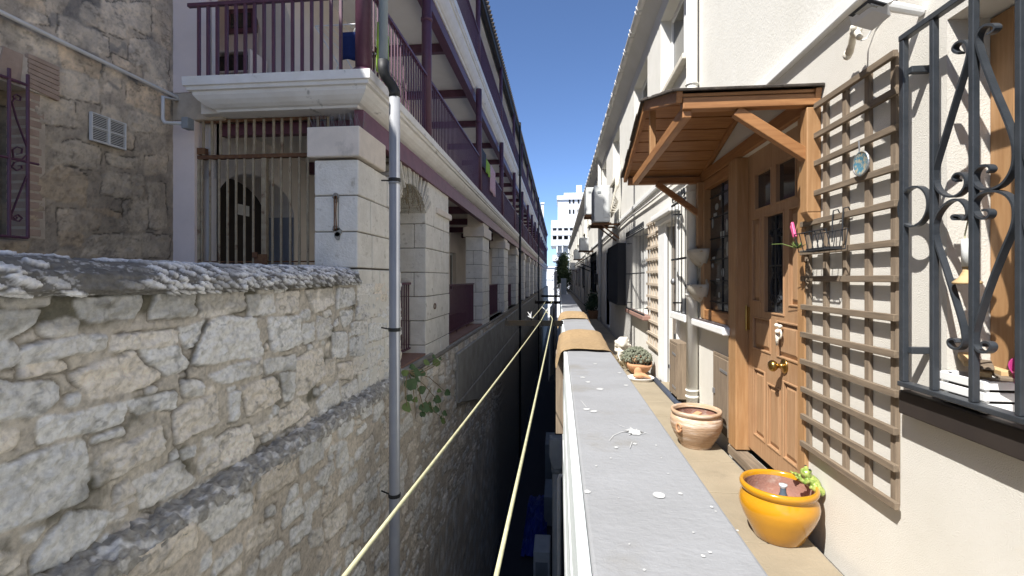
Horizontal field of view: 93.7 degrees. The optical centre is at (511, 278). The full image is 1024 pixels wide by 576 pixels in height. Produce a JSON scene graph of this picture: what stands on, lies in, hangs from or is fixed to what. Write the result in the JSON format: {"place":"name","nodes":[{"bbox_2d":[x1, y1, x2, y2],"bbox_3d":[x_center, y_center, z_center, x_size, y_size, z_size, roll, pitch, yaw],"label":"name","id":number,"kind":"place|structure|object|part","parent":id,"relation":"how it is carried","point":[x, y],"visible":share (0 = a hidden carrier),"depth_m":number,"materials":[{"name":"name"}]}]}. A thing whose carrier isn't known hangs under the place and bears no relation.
{"place":"outdoors","nodes":[
{"label":"outdoors","id":0,"kind":"place"},
{"bbox_2d":[491,317,563,575],"bbox_3d":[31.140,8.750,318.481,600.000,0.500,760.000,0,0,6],"label":"street","id":1,"kind":"structure","parent":0,"point":[532,483],"depth_m":20.70,"materials":[{"name":"asphalt"}]},
{"bbox_2d":[0,250,547,575],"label":"rubble wall","id":2,"kind":"structure","parent":1,"relation":"on","point":[166,418],"depth_m":2.95,"materials":[{"name":"stone"}]},
{"bbox_2d":[401,354,449,423],"bbox_3d":[-1.176,1.711,6.840,0.156,1.272,2.351,0,0,6],"label":"fig plant","id":3,"kind":"object","parent":2,"relation":"attached to","point":[410,384],"visible":1,"depth_m":6.50,"materials":[{"name":"green plant"}]},
{"bbox_2d":[173,0,547,402],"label":"veranda building","id":4,"kind":"structure","parent":1,"relation":"on","point":[459,256],"depth_m":7.13,"materials":[{"name":"paint"}]},
{"bbox_2d":[181,117,193,130],"bbox_3d":[-3.480,-1.660,5.153,0.070,0.120,0.100,0,0,6],"label":"junction box","id":5,"kind":"object","parent":4,"relation":"attached to","point":[187,123],"visible":1,"depth_m":5.12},
{"bbox_2d":[220,178,260,263],"bbox_3d":[-3.808,-0.550,6.321,0.070,1.700,1.640,0,0,6],"label":"door","id":6,"kind":"structure","parent":4,"relation":"in","point":[231,182],"depth_m":6.58,"materials":[{"name":"metal"}]},
{"bbox_2d":[220,49,266,74],"bbox_3d":[-3.896,-2.645,6.912,0.530,1.110,0.400,0,0,6],"label":"shelf unit","id":7,"kind":"object","parent":4,"relation":"on","point":[240,62],"visible":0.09,"depth_m":6.74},
{"bbox_2d":[229,8,257,34],"bbox_3d":[-4.058,-3.860,7.204,0.480,0.360,0.046,0,0,6],"label":"picture","id":8,"kind":"object","parent":4,"relation":"attached to","point":[240,21],"visible":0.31,"depth_m":7.18,"materials":[{"name":"brown paint"}]},
{"bbox_2d":[238,204,248,215],"bbox_3d":[-3.718,-0.944,6.649,0.006,0.144,0.238,0,0,6],"label":"paper notice","id":9,"kind":"object","parent":4,"relation":"attached to","point":[240,209],"visible":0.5,"depth_m":6.60,"materials":[{"name":"white paint"}]},
{"bbox_2d":[197,116,329,264],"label":"iron gate","id":10,"kind":"structure","parent":4,"relation":"attached to","point":[263,256],"depth_m":5.35,"materials":[{"name":"metal"}]},
{"bbox_2d":[315,23,376,70],"bbox_3d":[-1.919,-2.502,5.814,0.562,0.811,0.816,0,0,6],"label":"drying rack","id":11,"kind":"object","parent":4,"relation":"on","point":[318,29],"visible":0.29,"depth_m":5.47,"materials":[{"name":"metal"}]},
{"bbox_2d":[343,32,354,60],"bbox_3d":[-1.811,-2.598,5.376,0.253,0.319,0.042,0,0,6],"label":"towel","id":12,"kind":"object","parent":11,"relation":"hanging from","point":[349,45],"visible":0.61,"depth_m":5.37,"materials":[{"name":"blue fabric"}]},
{"bbox_2d":[376,22,388,72],"bbox_3d":[-1.425,-2.480,5.304,0.042,0.541,0.320,0,0,6],"label":"towel","id":13,"kind":"object","parent":4,"relation":"hanging from","point":[377,54],"visible":0.2,"depth_m":5.16,"materials":[{"name":"green fabric"}]},
{"bbox_2d":[378,0,400,575],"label":"drainpipe","id":14,"kind":"object","parent":4,"relation":"attached to","point":[394,328],"visible":1,"depth_m":4.94,"materials":[{"name":"grey plastic"}]},
{"bbox_2d":[402,182,423,213],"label":"dry roots","id":15,"kind":"object","parent":4,"relation":"hanging from","point":[406,195],"visible":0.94,"depth_m":6.92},
{"bbox_2d":[450,253,452,291],"bbox_3d":[-2.333,-0.225,17.812,0.050,1.450,1.000,0,0,6],"label":"window frame","id":16,"kind":"structure","parent":4,"relation":"in","point":[451,254],"depth_m":18.22,"materials":[{"name":"white paint"}]},
{"bbox_2d":[482,149,485,171],"bbox_3d":[-0.732,-3.068,12.442,0.042,0.466,0.795,0,0,6],"label":"towel","id":17,"kind":"object","parent":4,"relation":"hanging from","point":[483,160],"visible":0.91,"depth_m":12.36,"materials":[{"name":"fabric"}]},
{"bbox_2d":[486,159,489,176],"bbox_3d":[-0.659,-3.018,13.183,0.042,0.377,0.695,0,0,6],"label":"towel","id":18,"kind":"object","parent":4,"relation":"hanging from","point":[487,168],"visible":1,"depth_m":13.14,"materials":[{"name":"green fabric"}]},
{"bbox_2d":[490,165,495,196],"bbox_3d":[-0.565,-2.852,14.145,0.042,0.764,1.028,0,0,6],"label":"towel","id":19,"kind":"object","parent":4,"relation":"hanging from","point":[492,183],"visible":1,"depth_m":14.01,"materials":[{"name":"pink fabric"}]},
{"bbox_2d":[519,122,520,457],"bbox_3d":[0.380,0.550,22.793,0.133,15.900,0.140,0,0,6],"label":"drainpipe","id":20,"kind":"object","parent":4,"relation":"attached to","point":[519,289],"visible":0.95,"depth_m":22.75,"materials":[{"name":"black metal"}]},
{"bbox_2d":[538,197,538,371],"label":"drainpipe","id":21,"kind":"object","parent":4,"relation":"attached to","point":[538,282],"visible":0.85,"depth_m":43.74,"materials":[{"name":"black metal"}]},
{"bbox_2d":[521,495,546,556],"bbox_3d":[0.836,8.212,16.497,0.762,0.462,4.000,0,0,6],"label":"tarpaulin","id":22,"kind":"object","parent":1,"relation":"on","point":[535,523],"visible":0.74,"depth_m":15.95,"materials":[{"name":"plastic"}]},
{"bbox_2d":[533,534,550,575],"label":"storage box","id":23,"kind":"object","parent":1,"relation":"on","point":[542,556],"visible":1,"depth_m":13.00,"materials":[{"name":"plastic"}]},
{"bbox_2d":[544,479,551,525],"bbox_3d":[1.370,8.000,17.192,0.400,1.000,1.512,0,0,6],"label":"storage box","id":24,"kind":"object","parent":1,"relation":"on","point":[548,502],"visible":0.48,"depth_m":16.47,"materials":[{"name":"plastic"}]},
{"bbox_2d":[545,432,554,478],"bbox_3d":[1.651,7.700,20.732,0.400,1.600,1.612,0,0,6],"label":"storage box","id":25,"kind":"object","parent":1,"relation":"on","point":[548,472],"visible":0.52,"depth_m":19.95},
{"bbox_2d":[557,474,562,575],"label":"waste pipe","id":26,"kind":"object","parent":1,"relation":"on","point":[559,524],"visible":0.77,"depth_m":8.13,"materials":[{"name":"paint"}]},
{"bbox_2d":[552,245,571,294],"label":"dense tree","id":27,"kind":"object","parent":1,"relation":"on","point":[562,269],"visible":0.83,"depth_m":46.33,"materials":[{"name":"green plant"}]},
{"bbox_2d":[551,185,582,265],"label":"apartment tower","id":28,"kind":"structure","parent":1,"relation":"on","point":[568,205],"depth_m":141.58,"materials":[{"name":"concrete"}]},
{"bbox_2d":[567,290,842,575],"bbox_3d":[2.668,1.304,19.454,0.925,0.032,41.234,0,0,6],"label":"walkway","id":29,"kind":"structure","parent":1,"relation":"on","point":[717,470],"depth_m":2.93,"materials":[{"name":"concrete"}]},
{"bbox_2d":[561,278,565,293],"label":"gate pier","id":30,"kind":"structure","parent":29,"relation":"on","point":[563,285],"depth_m":12.94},
{"bbox_2d":[584,290,597,318],"bbox_3d":[2.661,0.828,15.438,0.720,0.923,0.645,0,0,6],"label":"potted shrub","id":31,"kind":"object","parent":29,"relation":"on","point":[592,301],"visible":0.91,"depth_m":15.34,"materials":[{"name":"green plant"}]},
{"bbox_2d":[615,354,626,368],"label":"dry weeds","id":32,"kind":"object","parent":29,"relation":"on","point":[621,363],"visible":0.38,"depth_m":6.82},
{"bbox_2d":[615,337,630,361],"bbox_3d":[1.645,1.079,7.105,0.246,0.436,0.261,0,0,6],"label":"stone lion","id":33,"kind":"object","parent":29,"relation":"on","point":[622,344],"visible":0.68,"depth_m":7.04},
{"bbox_2d":[626,355,651,373],"bbox_3d":[1.709,1.167,6.484,0.360,0.236,0.360,0,0,6],"label":"clay bowl","id":34,"kind":"object","parent":29,"relation":"on","point":[631,367],"visible":0.59,"depth_m":6.37,"materials":[{"name":"ceramic"}]},
{"bbox_2d":[620,346,652,364],"bbox_3d":[1.692,1.037,6.523,0.432,0.243,0.426,0,0,6],"label":"cactus clump","id":35,"kind":"object","parent":34,"relation":"on","point":[645,354],"visible":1,"depth_m":6.40,"materials":[{"name":"plant"}]},
{"bbox_2d":[627,374,653,382],"bbox_3d":[1.630,1.269,6.090,0.340,0.040,0.340,0,0,6],"label":"saucer","id":36,"kind":"object","parent":29,"relation":"on","point":[634,379],"visible":0.74,"depth_m":5.98,"materials":[{"name":"ceramic"}]},
{"bbox_2d":[633,367,650,378],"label":"broken clay","id":37,"kind":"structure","parent":36,"relation":"on","point":[638,373],"depth_m":6.05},
{"bbox_2d":[560,294,767,575],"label":"parapet wall","id":38,"kind":"structure","parent":29,"relation":"on","point":[638,499],"depth_m":0.96,"materials":[{"name":"grey paint"}]},
{"bbox_2d":[505,318,562,325],"bbox_3d":[0.209,0.412,4.551,0.550,0.075,0.040,0,0,6],"label":"line bracket","id":39,"kind":"object","parent":38,"relation":"attached to","point":[531,322],"visible":0.96,"depth_m":4.54,"materials":[{"name":"metal"}]},
{"bbox_2d":[342,296,554,575],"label":"clothes line","id":40,"kind":"object","parent":39,"relation":"attached to","point":[352,565],"visible":0.94,"depth_m":0.97,"materials":[{"name":"fabric"}]},
{"bbox_2d":[548,302,554,380],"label":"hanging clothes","id":41,"kind":"object","parent":40,"relation":"hanging from","point":[551,357],"visible":0.88,"depth_m":7.36,"materials":[{"name":"fabric"}]},
{"bbox_2d":[494,311,552,575],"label":"clothes line","id":42,"kind":"object","parent":39,"relation":"attached to","point":[501,552],"visible":1,"depth_m":0.97,"materials":[{"name":"fabric"}]},
{"bbox_2d":[535,300,560,303],"bbox_3d":[0.672,0.438,8.977,0.490,0.075,0.040,0,0,6],"label":"line bracket","id":43,"kind":"object","parent":38,"relation":"attached to","point":[547,302],"visible":0.99,"depth_m":8.96,"materials":[{"name":"metal"}]},
{"bbox_2d":[541,294,559,296],"bbox_3d":[0.983,0.438,12.162,0.490,0.075,0.040,0,0,6],"label":"line bracket","id":44,"kind":"object","parent":38,"relation":"attached to","point":[550,295],"visible":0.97,"depth_m":12.14,"materials":[{"name":"metal"}]},
{"bbox_2d":[549,435,562,575],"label":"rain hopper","id":45,"kind":"object","parent":38,"relation":"attached to","point":[556,450],"visible":0.84,"depth_m":8.49,"materials":[{"name":"metal"}]},
{"bbox_2d":[556,350,562,433],"bbox_3d":[0.321,0.740,3.159,0.065,0.520,0.150,0,0,6],"label":"timber strut","id":46,"kind":"object","parent":38,"relation":"attached to","point":[559,399],"visible":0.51,"depth_m":3.08,"materials":[{"name":"brown wood"}]},
{"bbox_2d":[557,311,589,327],"bbox_3d":[0.685,0.449,5.409,0.345,0.146,0.947,0,0,6],"label":"burlap cloth","id":47,"kind":"object","parent":38,"relation":"on","point":[570,314],"visible":0.91,"depth_m":5.16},
{"bbox_2d":[555,329,615,367],"bbox_3d":[0.470,0.446,3.219,0.354,0.159,0.997,0,0,6],"label":"burlap cloth","id":48,"kind":"object","parent":38,"relation":"on","point":[581,339],"visible":0.93,"depth_m":3.06,"materials":[{"name":"fabric"}]},
{"bbox_2d":[653,377,681,403],"bbox_3d":[1.737,1.280,5.331,0.070,0.067,1.450,0,0,6],"label":"channel pipe","id":49,"kind":"object","parent":29,"relation":"on","point":[667,392],"visible":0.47,"depth_m":5.32,"materials":[{"name":"metal"}]},
{"bbox_2d":[670,403,722,449],"bbox_3d":[1.423,1.148,3.709,0.387,0.284,0.387,0,0,6],"label":"terracotta pot","id":50,"kind":"object","parent":29,"relation":"on","point":[703,430],"visible":1,"depth_m":3.58,"materials":[{"name":"beige ceramic"}]},
{"bbox_2d":[738,469,820,547],"bbox_3d":[1.333,1.155,2.402,0.362,0.271,0.362,0,0,6],"label":"yellow pot","id":51,"kind":"object","parent":29,"relation":"on","point":[775,518],"visible":0.96,"depth_m":2.29,"materials":[{"name":"ceramic"}]},
{"bbox_2d":[779,483,787,495],"bbox_3d":[1.334,1.070,2.361,0.048,0.120,0.047,0,0,6],"label":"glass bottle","id":52,"kind":"object","parent":51,"relation":"in","point":[783,487],"visible":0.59,"depth_m":2.35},
{"bbox_2d":[790,465,825,495],"bbox_3d":[1.479,1.005,2.401,0.136,0.125,0.132,0,0,6],"label":"succulent plant","id":53,"kind":"object","parent":51,"relation":"on","point":[808,478],"visible":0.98,"depth_m":2.37,"materials":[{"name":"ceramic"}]},
{"bbox_2d":[562,0,1023,575],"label":"terrace house","id":54,"kind":"structure","parent":1,"relation":"on","point":[960,512],"depth_m":2.28,"materials":[{"name":"beige paint"}]},
{"bbox_2d":[570,263,577,272],"bbox_3d":[4.282,-0.730,33.075,0.585,0.708,0.690,0,0,6],"label":"air conditioner","id":55,"kind":"object","parent":54,"relation":"attached to","point":[572,265],"visible":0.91,"depth_m":32.75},
{"bbox_2d":[573,250,583,262],"bbox_3d":[3.503,-1.130,25.113,0.585,0.708,0.690,0,0,6],"label":"air conditioner","id":56,"kind":"object","parent":54,"relation":"attached to","point":[577,255],"visible":0.77,"depth_m":24.79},
{"bbox_2d":[574,252,595,270],"bbox_3d":[2.769,-0.616,18.418,0.687,0.669,3.400,0,0,6],"label":"awning","id":57,"kind":"object","parent":54,"relation":"attached to","point":[585,265],"visible":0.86,"depth_m":16.81,"materials":[{"name":"black metal"}]},
{"bbox_2d":[578,238,593,256],"bbox_3d":[2.841,-1.180,18.346,0.585,0.708,0.690,0,0,6],"label":"air conditioner","id":58,"kind":"object","parent":54,"relation":"attached to","point":[584,245],"visible":0.98,"depth_m":18.03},
{"bbox_2d":[585,219,587,306],"bbox_3d":[3.365,-1.185,21.675,0.111,4.950,0.114,0,0,6],"label":"downpipe","id":59,"kind":"object","parent":54,"relation":"attached to","point":[586,263],"visible":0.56,"depth_m":21.65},
{"bbox_2d":[584,187,593,219],"bbox_3d":[2.441,-2.059,14.249,0.585,1.142,0.862,0,0,6],"label":"air conditioner","id":60,"kind":"object","parent":54,"relation":"attached to","point":[588,191],"visible":0.45,"depth_m":13.85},
{"bbox_2d":[592,260,595,292],"bbox_3d":[2.943,-0.060,17.095,0.109,1.120,1.020,0,0,6],"label":"window grille","id":61,"kind":"object","parent":54,"relation":"attached to","point":[593,273],"depth_m":16.97,"materials":[{"name":"black metal"}]},
{"bbox_2d":[594,274,597,284],"bbox_3d":[2.771,0.025,15.705,0.138,0.350,0.400,0,0,6],"label":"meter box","id":62,"kind":"object","parent":54,"relation":"attached to","point":[595,279],"visible":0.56,"depth_m":15.51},
{"bbox_2d":[595,259,596,291],"bbox_3d":[3.047,-0.090,17.085,0.160,1.180,1.120,0,0,6],"label":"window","id":63,"kind":"structure","parent":54,"relation":"in","point":[595,259],"depth_m":16.56,"materials":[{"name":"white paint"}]},
{"bbox_2d":[598,160,600,320],"bbox_3d":[2.684,-1.185,14.709,0.111,4.950,0.114,0,0,6],"label":"downpipe","id":64,"kind":"object","parent":54,"relation":"attached to","point":[599,254],"visible":0.65,"depth_m":14.67,"materials":[{"name":"plastic"}]},
{"bbox_2d":[590,185,619,240],"bbox_3d":[2.051,-1.409,10.620,0.585,1.142,0.862,0,0,6],"label":"air conditioner","id":65,"kind":"object","parent":54,"relation":"attached to","point":[600,207],"visible":1,"depth_m":10.22,"materials":[{"name":"metal"}]},
{"bbox_2d":[606,250,609,327],"bbox_3d":[2.609,0.255,12.757,0.130,2.030,1.020,0,0,6],"label":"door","id":66,"kind":"structure","parent":54,"relation":"in","point":[607,250],"depth_m":13.21,"materials":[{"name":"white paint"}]},
{"bbox_2d":[610,140,619,187],"bbox_3d":[2.438,-2.750,10.960,0.260,1.100,1.410,0,0,6],"label":"window frame","id":67,"kind":"structure","parent":54,"relation":"in","point":[612,184],"depth_m":11.54,"materials":[{"name":"white paint"}]},
{"bbox_2d":[610,157,620,217],"bbox_3d":[2.167,-1.921,10.010,0.148,1.272,0.406,0,0,-13],"label":"hose bundle","id":68,"kind":"object","parent":54,"relation":"attached to","point":[613,207],"visible":1,"depth_m":9.99,"materials":[{"name":"white plastic"}]},
{"bbox_2d":[608,243,625,304],"bbox_3d":[2.222,-0.085,10.242,0.170,1.210,1.900,0,0,6],"label":"window cage","id":69,"kind":"object","parent":54,"relation":"attached to","point":[616,273],"depth_m":9.30,"materials":[{"name":"black metal"}]},
{"bbox_2d":[597,185,672,247],"bbox_3d":[2.281,-1.060,10.277,0.030,0.106,11.100,0,0,6],"label":"wall cable","id":70,"kind":"object","parent":54,"relation":"attached to","point":[650,201],"depth_m":7.55,"materials":[{"name":"paint"}]},
{"bbox_2d":[626,221,648,315],"bbox_3d":[2.015,-0.142,7.705,0.129,1.344,1.790,0,0,6],"label":"window grille","id":71,"kind":"object","parent":54,"relation":"attached to","point":[630,234],"depth_m":7.58,"materials":[{"name":"black metal"}]},
{"bbox_2d":[642,78,646,98],"bbox_3d":[2.120,-2.750,7.705,0.260,1.100,1.390,0,0,6],"label":"window frame","id":72,"kind":"structure","parent":54,"relation":"in","point":[644,89],"depth_m":8.08,"materials":[{"name":"white paint"}]},
{"bbox_2d":[646,222,657,351],"bbox_3d":[1.929,0.081,6.573,0.037,1.740,0.823,0,0,6],"label":"wall trellis","id":73,"kind":"object","parent":54,"relation":"attached to","point":[650,284],"depth_m":6.55,"materials":[{"name":"wood"}]},
{"bbox_2d":[670,226,675,338],"bbox_3d":[1.885,0.315,5.508,0.080,1.870,0.530,0,0,6],"label":"door","id":74,"kind":"structure","parent":54,"relation":"in","point":[672,281],"depth_m":5.71,"materials":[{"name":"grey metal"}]},
{"bbox_2d":[661,0,685,91],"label":"window frame","id":75,"kind":"structure","parent":54,"relation":"in","point":[678,22],"depth_m":5.71,"materials":[{"name":"white paint"}]},
{"bbox_2d":[669,339,685,399],"bbox_3d":[1.728,0.938,5.006,0.130,0.565,0.350,0,0,6],"label":"meter cupboard","id":76,"kind":"object","parent":54,"relation":"attached to","point":[677,367],"visible":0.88,"depth_m":4.84,"materials":[{"name":"brown wood"}]},
{"bbox_3d":[1.734,0.942,5.005,0.118,0.517,0.292,0,0,6],"label":"door","id":77,"kind":"part","parent":76,"relation":"part of","materials":[{"name":"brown wood"}]},
{"bbox_2d":[671,188,685,314],"bbox_3d":[1.735,-0.257,4.844,0.129,1.234,0.560,0,0,6],"label":"window grille","id":78,"kind":"object","parent":54,"relation":"attached to","point":[681,193],"depth_m":4.83,"materials":[{"name":"black metal"}]},
{"bbox_2d":[685,0,698,402],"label":"downpipe","id":79,"kind":"object","parent":54,"relation":"attached to","point":[691,394],"visible":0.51,"depth_m":4.44,"materials":[{"name":"plastic"}]},
{"bbox_2d":[686,272,708,302],"bbox_3d":[1.661,0.070,4.354,0.140,0.314,0.359,0,0,6],"label":"wall pocket","id":80,"kind":"object","parent":54,"relation":"attached to","point":[698,292],"depth_m":4.25,"materials":[{"name":"ceramic"}]},
{"bbox_2d":[687,248,709,267],"bbox_3d":[1.659,-0.199,4.338,0.140,0.226,0.359,0,0,6],"label":"wall pocket","id":81,"kind":"object","parent":54,"relation":"attached to","point":[698,257],"depth_m":4.23,"materials":[{"name":"ceramic"}]},
{"bbox_2d":[571,291,843,575],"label":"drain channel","id":82,"kind":"object","parent":54,"relation":"on","point":[808,538],"depth_m":2.37,"materials":[{"name":"black metal"}]},
{"bbox_2d":[575,0,864,263],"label":"cable trunking","id":83,"kind":"object","parent":54,"relation":"attached to","point":[839,13],"visible":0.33,"depth_m":2.50,"materials":[{"name":"white paint"}]},
{"bbox_2d":[712,351,728,437],"bbox_3d":[1.664,0.922,3.831,0.030,0.635,0.400,0,0,6],"label":"meter cupboard","id":84,"kind":"object","parent":54,"relation":"attached to","point":[720,389],"visible":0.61,"depth_m":3.77,"materials":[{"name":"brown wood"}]},
{"bbox_3d":[1.670,0.926,3.831,0.018,0.587,0.342,0,0,6],"label":"door","id":85,"kind":"part","parent":84,"relation":"part of","materials":[{"name":"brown wood"}]},
{"bbox_2d":[620,83,824,248],"bbox_3d":[1.270,-0.745,3.412,0.734,1.030,2.066,0,0,6],"label":"porch canopy","id":86,"kind":"object","parent":54,"relation":"attached to","point":[679,136],"visible":0.95,"depth_m":2.85,"materials":[{"name":"wood"}]},
{"bbox_2d":[745,125,797,472],"bbox_3d":[1.601,0.165,3.002,0.118,2.050,0.824,0,0,6],"label":"door","id":87,"kind":"structure","parent":54,"relation":"in","point":[771,313],"depth_m":3.01,"materials":[{"name":"brown wood"}]},
{"bbox_2d":[800,49,899,510],"bbox_3d":[1.499,0.005,2.169,0.037,1.750,0.723,0,0,6],"label":"wall trellis","id":88,"kind":"object","parent":54,"relation":"attached to","point":[868,278],"depth_m":2.03,"materials":[{"name":"brown wood"}]},
{"bbox_2d":[805,257,808,288],"bbox_3d":[1.508,-0.028,2.454,0.010,0.165,0.025,0,0,6],"label":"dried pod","id":89,"kind":"object","parent":88,"relation":"hanging from","point":[806,271],"visible":1,"depth_m":2.45,"materials":[{"name":"brown plant"}]},
{"bbox_2d":[794,206,850,252],"bbox_3d":[1.449,-0.223,2.229,0.135,0.192,0.284,0,0,6],"label":"wire basket","id":90,"kind":"object","parent":88,"relation":"hanging from","point":[822,248],"visible":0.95,"depth_m":2.19,"materials":[{"name":"black metal"}]},
{"bbox_2d":[772,240,805,247],"bbox_3d":[1.445,-0.171,2.475,0.083,0.046,0.257,0,0,2],"label":"sprig","id":91,"kind":"object","parent":90,"relation":"in","point":[795,245],"visible":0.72,"depth_m":2.41,"materials":[{"name":"green plant"}]},
{"bbox_2d":[790,222,796,237],"bbox_3d":[1.414,-0.244,2.413,0.017,0.079,0.060,0,0,6],"label":"flower","id":92,"kind":"object","parent":90,"relation":"attached to","point":[792,228],"visible":0.9,"depth_m":2.40,"materials":[{"name":"pink plant"}]},
{"bbox_2d":[852,141,869,176],"bbox_3d":[1.458,-0.502,2.004,0.010,0.154,0.107,0,0,6],"label":"ceramic plate","id":93,"kind":"object","parent":88,"relation":"hanging from","point":[861,163],"visible":1,"depth_m":2.01,"materials":[{"name":"blue ceramic"}]},
{"bbox_2d":[843,0,925,59],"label":"floodlight","id":94,"kind":"object","parent":54,"relation":"attached to","point":[870,15],"visible":1,"depth_m":1.73,"materials":[{"name":"white paint"},{"name":"black iron"},{"name":"glass"}]},
{"bbox_2d":[897,0,1023,424],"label":"window grille","id":95,"kind":"object","parent":54,"relation":"attached to","point":[976,56],"depth_m":1.44,"materials":[{"name":"metal"}]},
{"bbox_2d":[951,221,982,283],"bbox_3d":[1.397,-0.082,1.473,0.072,0.198,0.071,0,0,6],"label":"hanging bell","id":96,"kind":"object","parent":95,"relation":"hanging from","point":[962,278],"visible":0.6,"depth_m":1.47,"materials":[{"name":"ceramic"}]},
{"bbox_2d":[899,5,1023,460],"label":"window frame","id":97,"kind":"structure","parent":54,"relation":"in","point":[1004,436],"depth_m":1.55,"materials":[{"name":"orange wood"}]},
{"bbox_2d":[939,370,1014,413],"bbox_3d":[1.492,0.356,1.510,0.151,0.100,0.175,0,0,6],"label":"slatted crate","id":98,"kind":"object","parent":54,"relation":"on","point":[994,391],"visible":0.67,"depth_m":1.45,"materials":[{"name":"white paint"}]},
{"bbox_2d":[957,352,967,365],"bbox_3d":[1.483,0.262,1.568,0.030,0.032,0.140,0,0,36],"label":"wood offcut","id":99,"kind":"object","parent":98,"relation":"on","point":[962,357],"visible":0.59,"depth_m":1.56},
{"bbox_2d":[980,369,991,377],"bbox_3d":[1.492,0.290,1.519,0.030,0.023,0.148,0,0,41],"label":"wood offcut","id":100,"kind":"object","parent":98,"relation":"on","point":[986,373],"visible":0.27,"depth_m":1.47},
{"bbox_2d":[990,366,1011,376],"bbox_3d":[1.487,0.283,1.471,0.030,0.018,0.127,0,0,25],"label":"wood offcut","id":101,"kind":"object","parent":98,"relation":"on","point":[1001,371],"visible":0.59,"depth_m":1.43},
{"bbox_2d":[992,372,1013,381],"bbox_3d":[1.471,0.292,1.449,0.030,0.015,0.134,0,0,32],"label":"wood offcut","id":102,"kind":"object","parent":98,"relation":"on","point":[1004,378],"visible":0.54,"depth_m":1.40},
{"bbox_2d":[1008,357,1014,383],"bbox_3d":[1.495,0.275,1.389,0.095,0.098,0.100,0,0,6],"label":"plastic cup","id":103,"kind":"object","parent":98,"relation":"on","point":[1011,364],"visible":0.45,"depth_m":1.42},
{"bbox_3d":[1.497,0.276,1.543,0.047,0.021,0.124,0,0,6],"label":"wood offcut","id":104,"kind":"object","parent":98,"relation":"on","visible":0},
{"bbox_2d":[980,359,994,369],"bbox_3d":[1.478,0.269,1.496,0.030,0.012,0.150,0,0,42],"label":"wood offcut","id":105,"kind":"object","parent":104,"relation":"on","point":[986,365],"visible":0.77,"depth_m":1.46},
{"bbox_2d":[554,272,556,380],"bbox_3d":[1.282,1.400,14.142,0.086,3.200,0.090,0,0,6],"label":"metal post","id":106,"kind":"object","parent":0,"point":[555,311],"visible":0.66,"depth_m":14.11,"materials":[{"name":"grey metal"}]},
{"bbox_2d":[547,266,568,316],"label":"white house","id":107,"kind":"structure","parent":0,"point":[550,273],"depth_m":104.66,"materials":[{"name":"paint"}]},
{"bbox_2d":[487,0,637,265],"label":"sky","id":108,"kind":"structure","parent":0,"point":[562,58],"materials":[{"name":"blue"}]},
{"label":"courtyard floor","id":109,"kind":"structure","parent":0,"visible":0},
{"bbox_2d":[0,0,173,260],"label":"stone house","id":110,"kind":"structure","parent":109,"relation":"on","point":[89,199],"depth_m":4.43,"materials":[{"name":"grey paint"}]},
{"bbox_2d":[0,68,39,238],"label":"window grille","id":111,"kind":"object","parent":110,"relation":"attached to","point":[9,158],"depth_m":3.76,"materials":[{"name":"metal"}]},
{"bbox_2d":[0,9,180,124],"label":"conduit","id":112,"kind":"object","parent":110,"relation":"attached to","point":[46,34],"visible":0.95,"depth_m":4.50,"materials":[{"name":"paint"}]},
{"bbox_2d":[89,111,126,149],"bbox_3d":[-3.864,-1.405,4.595,0.035,0.264,0.357,0,0,6],"label":"air vent","id":113,"kind":"object","parent":110,"relation":"attached to","point":[108,131],"visible":1,"depth_m":4.58,"materials":[{"name":"paint"}]}
]}

